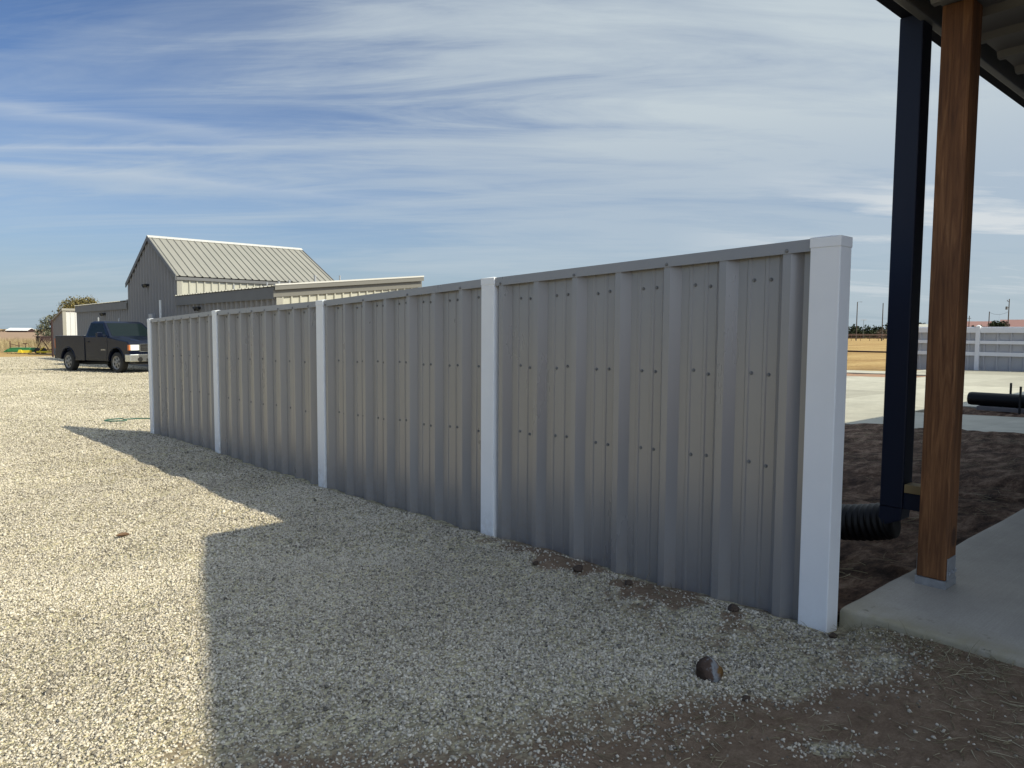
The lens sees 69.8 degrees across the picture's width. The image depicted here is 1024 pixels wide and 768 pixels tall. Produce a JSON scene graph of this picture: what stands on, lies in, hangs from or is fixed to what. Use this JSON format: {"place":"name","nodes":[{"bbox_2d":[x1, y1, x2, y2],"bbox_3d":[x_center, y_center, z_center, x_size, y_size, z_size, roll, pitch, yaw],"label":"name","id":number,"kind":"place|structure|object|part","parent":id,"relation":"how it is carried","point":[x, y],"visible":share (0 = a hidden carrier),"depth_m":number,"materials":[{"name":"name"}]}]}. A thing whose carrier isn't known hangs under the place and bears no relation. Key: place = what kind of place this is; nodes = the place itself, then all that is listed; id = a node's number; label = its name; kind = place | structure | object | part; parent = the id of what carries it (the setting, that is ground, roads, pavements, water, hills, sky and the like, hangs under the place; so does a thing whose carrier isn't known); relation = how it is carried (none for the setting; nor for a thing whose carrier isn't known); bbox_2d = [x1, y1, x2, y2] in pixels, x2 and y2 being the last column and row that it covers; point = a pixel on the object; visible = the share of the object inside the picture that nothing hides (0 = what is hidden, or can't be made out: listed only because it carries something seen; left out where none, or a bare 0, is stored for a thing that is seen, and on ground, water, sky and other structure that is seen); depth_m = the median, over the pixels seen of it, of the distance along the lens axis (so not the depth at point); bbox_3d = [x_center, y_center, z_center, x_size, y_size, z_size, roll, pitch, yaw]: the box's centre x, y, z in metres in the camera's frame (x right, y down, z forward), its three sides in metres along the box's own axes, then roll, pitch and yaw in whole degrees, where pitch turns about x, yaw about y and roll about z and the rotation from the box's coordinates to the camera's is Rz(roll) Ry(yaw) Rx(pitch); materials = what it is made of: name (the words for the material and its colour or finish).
{"place":"outdoors","nodes":[
{"label":"outdoors","id":0,"kind":"place"},
{"bbox_2d":[0,336,51,352],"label":"field grass","id":1,"kind":"structure","parent":0,"point":[32,343],"depth_m":61.03,"materials":[{"name":"plant"}]},
{"bbox_2d":[0,329,886,621],"bbox_3d":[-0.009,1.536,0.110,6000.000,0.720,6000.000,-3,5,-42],"label":"ground","id":2,"kind":"structure","parent":0,"point":[866,361],"depth_m":56.46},
{"bbox_2d":[5,328,36,331],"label":"long shed","id":3,"kind":"structure","parent":2,"relation":"on","point":[20,330],"depth_m":394.36,"materials":[{"name":"white metal"}]},
{"bbox_2d":[4,339,51,353],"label":"farm implement","id":4,"kind":"object","parent":2,"relation":"on","point":[37,350],"visible":0.98,"depth_m":55.41,"materials":[{"name":"green paint"}]},
{"bbox_2d":[35,336,50,350],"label":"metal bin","id":5,"kind":"object","parent":2,"relation":"on","point":[48,338],"visible":0.32,"depth_m":63.60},
{"bbox_2d":[33,315,53,336],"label":"grey tree","id":6,"kind":"object","parent":2,"relation":"on","point":[44,326],"visible":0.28,"depth_m":73.78,"materials":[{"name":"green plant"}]},
{"bbox_2d":[50,308,76,353],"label":"metal shed","id":7,"kind":"structure","parent":2,"relation":"on","point":[64,321],"depth_m":52.27,"materials":[{"name":"white metal"}]},
{"bbox_2d":[50,295,98,317],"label":"olive tree","id":8,"kind":"object","parent":2,"relation":"on","point":[76,301],"visible":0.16,"depth_m":73.22,"materials":[{"name":"green plant"}]},
{"bbox_2d":[74,235,423,366],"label":"metal barn","id":9,"kind":"structure","parent":2,"relation":"on","point":[170,276],"depth_m":31.72,"materials":[{"name":"grey metal"}]},
{"bbox_2d":[147,235,852,632],"bbox_3d":[-1.679,0.161,6.127,0.098,1.966,8.840,-3,5,-42],"label":"metal fence","id":10,"kind":"object","parent":2,"relation":"on","point":[675,421],"visible":0.94,"depth_m":3.79,"materials":[{"name":"grey metal"}]},
{"bbox_2d":[848,324,858,338],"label":"evergreen tree","id":11,"kind":"object","parent":2,"relation":"on","point":[853,327],"visible":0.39,"depth_m":280.13,"materials":[{"name":"green plant"}]},
{"bbox_2d":[855,302,857,340],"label":"utility pole","id":12,"kind":"object","parent":2,"relation":"on","point":[856,322],"visible":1,"depth_m":199.23,"materials":[{"name":"brown wood"}]},
{"bbox_2d":[849,326,865,338],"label":"evergreen tree","id":13,"kind":"object","parent":2,"relation":"on","point":[859,331],"visible":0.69,"depth_m":276.98,"materials":[{"name":"green plant"}]},
{"bbox_2d":[848,350,885,352],"bbox_3d":[13.363,-1.298,36.122,0.090,0.900,13.800,-3,5,-42],"label":"pipe rail","id":14,"kind":"object","parent":2,"relation":"on","point":[868,351],"depth_m":32.95,"materials":[{"name":"brown metal"}]},
{"bbox_2d":[848,334,886,340],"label":"paddock fence","id":15,"kind":"object","parent":2,"relation":"on","point":[860,337],"visible":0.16,"depth_m":193.47,"materials":[{"name":"brown wood"}]},
{"bbox_2d":[864,325,877,338],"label":"evergreen tree","id":16,"kind":"object","parent":2,"relation":"on","point":[868,331],"visible":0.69,"depth_m":277.71,"materials":[{"name":"green plant"}]},
{"bbox_2d":[876,328,886,339],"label":"bare tree","id":17,"kind":"object","parent":2,"relation":"on","point":[884,330],"visible":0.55,"depth_m":229.35,"materials":[{"name":"green plant"}]},
{"bbox_2d":[881,303,883,340],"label":"utility pole","id":18,"kind":"object","parent":2,"relation":"on","point":[882,323],"visible":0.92,"depth_m":199.22,"materials":[{"name":"brown wood"}]},
{"bbox_2d":[876,0,1023,589],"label":"house","id":19,"kind":"structure","parent":2,"relation":"on","point":[974,40],"depth_m":3.13,"materials":[{"name":"brown metal"}]},
{"bbox_2d":[840,503,900,540],"bbox_3d":[1.334,0.708,3.978,0.176,0.380,1.449,-3,5,-39],"label":"drain pipe","id":20,"kind":"object","parent":19,"relation":"attached to","point":[859,522],"visible":0.16,"depth_m":3.46,"materials":[{"name":"black plastic"}]},
{"bbox_2d":[917,325,1023,371],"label":"rail fence","id":21,"kind":"object","parent":2,"relation":"on","point":[994,348],"visible":0.56,"depth_m":26.90,"materials":[{"name":"white metal"}]},
{"bbox_2d":[989,321,999,326],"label":"evergreen tree","id":22,"kind":"object","parent":2,"relation":"on","point":[992,323],"visible":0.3,"depth_m":228.92,"materials":[{"name":"green plant"}]},
{"bbox_2d":[997,321,1006,326],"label":"evergreen tree","id":23,"kind":"object","parent":2,"relation":"on","point":[1001,324],"visible":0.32,"depth_m":227.86,"materials":[{"name":"green plant"}]},
{"bbox_2d":[1005,299,1009,326],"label":"utility pole","id":24,"kind":"object","parent":2,"relation":"on","point":[1006,307],"visible":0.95,"depth_m":199.05,"materials":[{"name":"brown wood"}]},
{"bbox_2d":[0,356,1023,767],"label":"gravel yard","id":25,"kind":"structure","parent":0,"point":[838,702],"depth_m":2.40,"materials":[{"name":"beige gravel"}]},
{"bbox_2d":[50,320,53,356],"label":"steel post","id":26,"kind":"object","parent":25,"relation":"on","point":[52,344],"visible":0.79,"depth_m":47.33,"materials":[{"name":"metal"}]},
{"bbox_2d":[54,321,147,372],"bbox_3d":[-15.694,-1.492,28.997,5.581,1.950,2.560,2,4,32],"label":"pickup truck","id":27,"kind":"object","parent":25,"relation":"on","point":[117,346],"visible":0.75,"depth_m":28.04,"materials":[{"name":"paint"}]},
{"bbox_3d":[-15.788,-2.062,28.000,1.256,0.493,0.169,2,4,32],"label":"side window","id":28,"kind":"part","parent":27,"relation":"part of","materials":[{"name":"black glass"}]},
{"bbox_2d":[116,532,129,536],"bbox_3d":[-2.375,0.921,4.476,0.075,0.021,0.044,-1,4,-12],"label":"fallen leaf","id":29,"kind":"object","parent":25,"relation":"on","point":[122,534],"visible":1,"depth_m":4.48,"materials":[{"name":"brown plant"}]},
{"bbox_2d":[104,418,149,421],"bbox_3d":[-5.305,0.510,10.835,1.274,0.026,0.323,-1,4,-17],"label":"garden hose","id":30,"kind":"object","parent":25,"relation":"on","point":[111,420],"visible":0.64,"depth_m":10.74,"materials":[{"name":"green rubber"}]},
{"bbox_2d":[100,573,1023,767],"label":"dirt ground","id":31,"kind":"structure","parent":25,"relation":"on","point":[921,648],"depth_m":2.31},
{"bbox_2d":[573,565,582,572],"bbox_3d":[0.327,0.913,3.612,0.060,0.043,0.054,-3,5,-42],"label":"dirt clod","id":32,"kind":"object","parent":25,"relation":"on","point":[577,568],"visible":0.98,"depth_m":3.59,"materials":[{"name":"brown soil"}]},
{"bbox_2d":[625,579,632,585],"bbox_3d":[0.541,0.926,3.415,0.045,0.031,0.036,-3,5,-42],"label":"dirt clod","id":33,"kind":"object","parent":25,"relation":"on","point":[628,582],"visible":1,"depth_m":3.40,"materials":[{"name":"brown soil"}]},
{"bbox_2d":[696,656,722,682],"bbox_3d":[0.671,0.979,2.498,0.088,0.099,0.097,3,5,32],"label":"rock","id":34,"kind":"object","parent":25,"relation":"on","point":[708,668],"visible":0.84,"depth_m":2.47,"materials":[{"name":"brown stone"}]},
{"bbox_2d":[728,603,739,611],"bbox_3d":[0.919,0.928,3.038,0.051,0.039,0.049,0,4,1],"label":"dirt clod","id":35,"kind":"object","parent":25,"relation":"on","point":[732,607],"visible":0.95,"depth_m":3.02,"materials":[{"name":"brown soil"}]},
{"bbox_2d":[741,695,750,701],"bbox_3d":[0.740,0.994,2.323,0.032,0.023,0.026,-1,4,-12],"label":"stone","id":36,"kind":"object","parent":25,"relation":"on","point":[744,697],"visible":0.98,"depth_m":2.31,"materials":[{"name":"grey stone"}]},
{"bbox_2d":[829,632,837,638],"bbox_3d":[1.214,0.950,2.764,0.039,0.028,0.028,-3,5,-42],"label":"dirt clod","id":37,"kind":"object","parent":25,"relation":"on","point":[833,634],"visible":0.91,"depth_m":2.75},
{"bbox_2d":[839,509,1023,667],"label":"porch slab","id":38,"kind":"structure","parent":25,"relation":"on","point":[979,604],"depth_m":2.94,"materials":[{"name":"concrete"}]},
{"bbox_2d":[0,0,1023,330],"label":"sky","id":39,"kind":"structure","parent":0,"point":[440,141],"materials":[{"name":"blue"}]},
{"bbox_2d":[847,373,925,376],"bbox_3d":[7.481,-0.529,28.248,2.700,0.268,15.800,-3,5,-42],"label":"dirt strip","id":40,"kind":"object","parent":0,"point":[872,375],"visible":0.09,"depth_m":23.79,"materials":[{"name":"brown soil"}]},
{"bbox_2d":[837,423,1023,612],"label":"soil bed","id":41,"kind":"object","parent":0,"point":[857,485],"visible":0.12,"depth_m":5.42,"materials":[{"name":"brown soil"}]},
{"bbox_2d":[845,370,1023,433],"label":"concrete pavement","id":42,"kind":"structure","parent":0,"point":[864,400],"depth_m":15.10,"materials":[{"name":"grey concrete"}]},
{"bbox_2d":[923,407,1023,417],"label":"soil bed","id":43,"kind":"object","parent":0,"point":[969,411],"visible":0.29,"depth_m":11.63,"materials":[{"name":"brown soil"}]},
{"bbox_2d":[976,405,1023,412],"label":"timber","id":44,"kind":"object","parent":43,"relation":"on","point":[998,409],"visible":0.96,"depth_m":11.75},
{"bbox_2d":[967,392,1023,407],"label":"culvert pipe","id":45,"kind":"object","parent":44,"relation":"on","point":[993,399],"visible":1,"depth_m":11.82,"materials":[{"name":"black plastic"}]},
{"bbox_2d":[1018,387,1021,413],"bbox_3d":[7.956,0.310,11.486,0.028,0.540,0.028,-3,5,-42],"label":"stake","id":46,"kind":"object","parent":43,"relation":"on","point":[1020,398],"visible":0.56,"depth_m":11.47,"materials":[{"name":"black metal"}]},
{"bbox_2d":[967,321,991,326],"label":"red roof house","id":47,"kind":"structure","parent":0,"point":[976,323],"depth_m":259.06,"materials":[{"name":"beige"}]},
{"bbox_2d":[1000,320,1023,326],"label":"red roof barn","id":48,"kind":"structure","parent":0,"point":[1016,323],"depth_m":249.10,"materials":[{"name":"beige"}]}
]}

